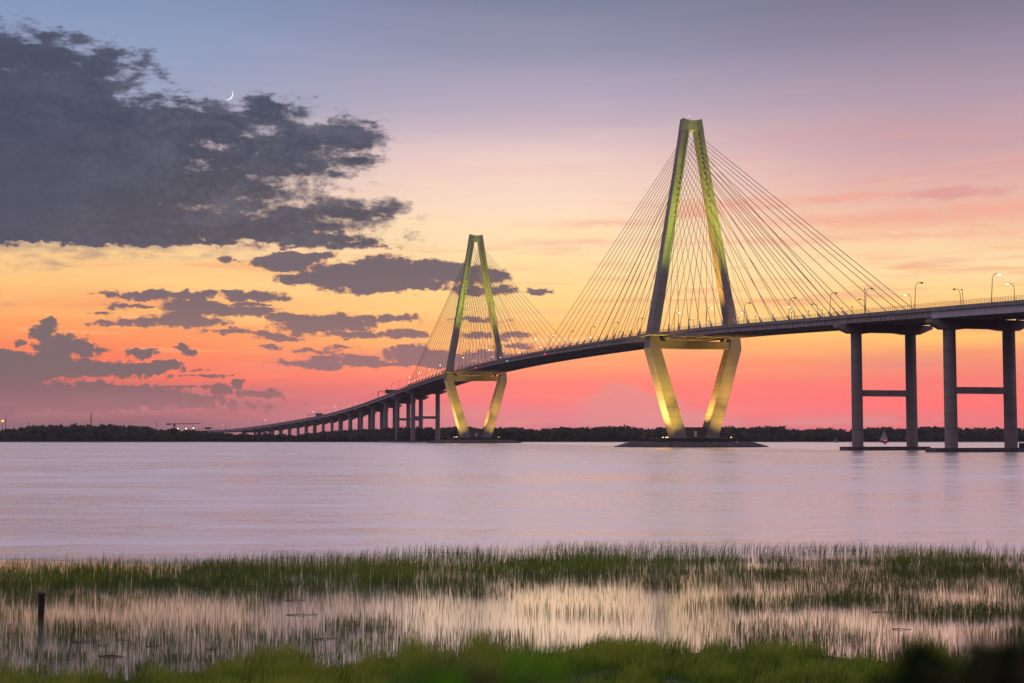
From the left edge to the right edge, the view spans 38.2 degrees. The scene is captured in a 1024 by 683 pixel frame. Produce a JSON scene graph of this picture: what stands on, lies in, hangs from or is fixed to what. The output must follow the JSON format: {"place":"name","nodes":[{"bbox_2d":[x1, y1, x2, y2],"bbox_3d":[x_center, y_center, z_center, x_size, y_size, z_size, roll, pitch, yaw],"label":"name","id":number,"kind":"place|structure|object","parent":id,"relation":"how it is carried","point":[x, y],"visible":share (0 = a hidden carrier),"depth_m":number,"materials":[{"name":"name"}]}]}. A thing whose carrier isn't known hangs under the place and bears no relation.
{"place":"outdoors","nodes":[
{"label":"outdoors","id":0,"kind":"place"},
{"bbox_2d":[0,623,997,682],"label":"ground","id":1,"kind":"structure","parent":0,"point":[599,672],"depth_m":33.48,"materials":[{"name":"green plant"}]},
{"bbox_2d":[38,593,45,617],"bbox_3d":[-14.552,8.400,45.642,0.214,1.255,0.160,0,-4,0],"label":"timber post","id":2,"kind":"object","parent":1,"relation":"on","point":[41,601],"visible":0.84,"depth_m":45.59,"materials":[{"name":"brown wood"}]},
{"bbox_2d":[390,645,592,682],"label":"leafy shrub","id":3,"kind":"object","parent":1,"relation":"on","point":[522,666],"visible":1,"depth_m":0.78,"materials":[{"name":"green plant"}]},
{"bbox_2d":[871,611,1023,682],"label":"leafy shrub","id":4,"kind":"object","parent":1,"relation":"on","point":[983,660],"visible":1,"depth_m":0.82,"materials":[{"name":"green plant"}]},
{"bbox_2d":[0,442,1023,679],"bbox_3d":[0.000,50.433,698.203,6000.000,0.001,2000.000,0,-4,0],"label":"water","id":5,"kind":"structure","parent":0,"point":[132,500],"depth_m":94.86,"materials":[{"name":"grey liquid"}]},
{"bbox_2d":[426,439,521,442],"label":"riprap","id":6,"kind":"object","parent":5,"relation":"in","point":[473,441],"visible":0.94,"depth_m":1202.79,"materials":[{"name":"grey stone"}]},
{"bbox_2d":[0,543,1023,590],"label":"cordgrass","id":7,"kind":"object","parent":5,"relation":"in","point":[386,568],"visible":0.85,"depth_m":60.47,"materials":[{"name":"green plant"}]},
{"bbox_2d":[0,549,1023,682],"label":"marsh stems","id":8,"kind":"object","parent":5,"relation":"on","point":[901,572],"visible":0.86,"depth_m":49.30,"materials":[{"name":"plant"}]},
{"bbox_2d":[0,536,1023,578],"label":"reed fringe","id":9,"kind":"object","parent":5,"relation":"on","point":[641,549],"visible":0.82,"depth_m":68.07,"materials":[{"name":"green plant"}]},
{"bbox_2d":[614,441,767,447],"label":"riprap","id":10,"kind":"object","parent":5,"relation":"in","point":[692,444],"visible":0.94,"depth_m":750.08,"materials":[{"name":"grey stone"}]},
{"bbox_2d":[394,116,1015,450],"bbox_3d":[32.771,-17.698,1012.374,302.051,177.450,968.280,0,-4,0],"label":"cable stayed bridge","id":11,"kind":"structure","parent":5,"relation":"on","point":[652,340],"depth_m":782.66,"materials":[{"name":"concrete"}]},
{"bbox_2d":[879,431,888,442],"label":"sailing boat","id":12,"kind":"object","parent":5,"relation":"on","point":[883,437],"visible":0.8,"depth_m":1308.41,"materials":[{"name":"fabric"}]},
{"bbox_2d":[925,295,1023,451],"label":"approach viaduct","id":13,"kind":"object","parent":5,"relation":"in","point":[995,310],"visible":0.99,"depth_m":523.32,"materials":[{"name":"concrete"}]},
{"bbox_2d":[0,441,1023,441],"bbox_3d":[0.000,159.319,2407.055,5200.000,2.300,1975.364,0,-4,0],"label":"shore","id":14,"kind":"structure","parent":0,"point":[519,441],"depth_m":1457.59,"materials":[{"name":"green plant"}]},
{"bbox_2d":[166,423,199,428],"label":"tower crane","id":15,"kind":"object","parent":14,"relation":"on","point":[174,425],"visible":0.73,"depth_m":1896.15,"materials":[{"name":"metal"}]},
{"bbox_2d":[0,423,377,441],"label":"island woods","id":16,"kind":"object","parent":14,"relation":"on","point":[88,432],"visible":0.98,"depth_m":1457.75,"materials":[{"name":"plant"}]},
{"bbox_2d":[200,391,428,440],"bbox_3d":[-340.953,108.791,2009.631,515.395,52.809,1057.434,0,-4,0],"label":"approach viaduct","id":17,"kind":"object","parent":14,"relation":"on","point":[383,404],"visible":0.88,"depth_m":1732.01,"materials":[{"name":"concrete"}]},
{"bbox_2d":[378,390,393,396],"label":"sign gantry","id":18,"kind":"object","parent":17,"relation":"on","point":[387,391],"visible":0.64,"depth_m":1575.06,"materials":[{"name":"metal"}]},
{"bbox_2d":[300,425,1023,440],"bbox_3d":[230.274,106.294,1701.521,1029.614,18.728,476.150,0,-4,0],"label":"woods","id":19,"kind":"object","parent":14,"relation":"on","point":[758,433],"visible":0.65,"depth_m":1476.06,"materials":[{"name":"green plant"}]},
{"bbox_2d":[0,0,1023,435],"label":"sky","id":20,"kind":"structure","parent":0,"point":[173,249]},
{"bbox_2d":[76,596,1013,656],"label":"fallen reeds","id":21,"kind":"object","parent":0,"point":[326,638],"visible":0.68,"depth_m":40.56,"materials":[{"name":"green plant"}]}
]}

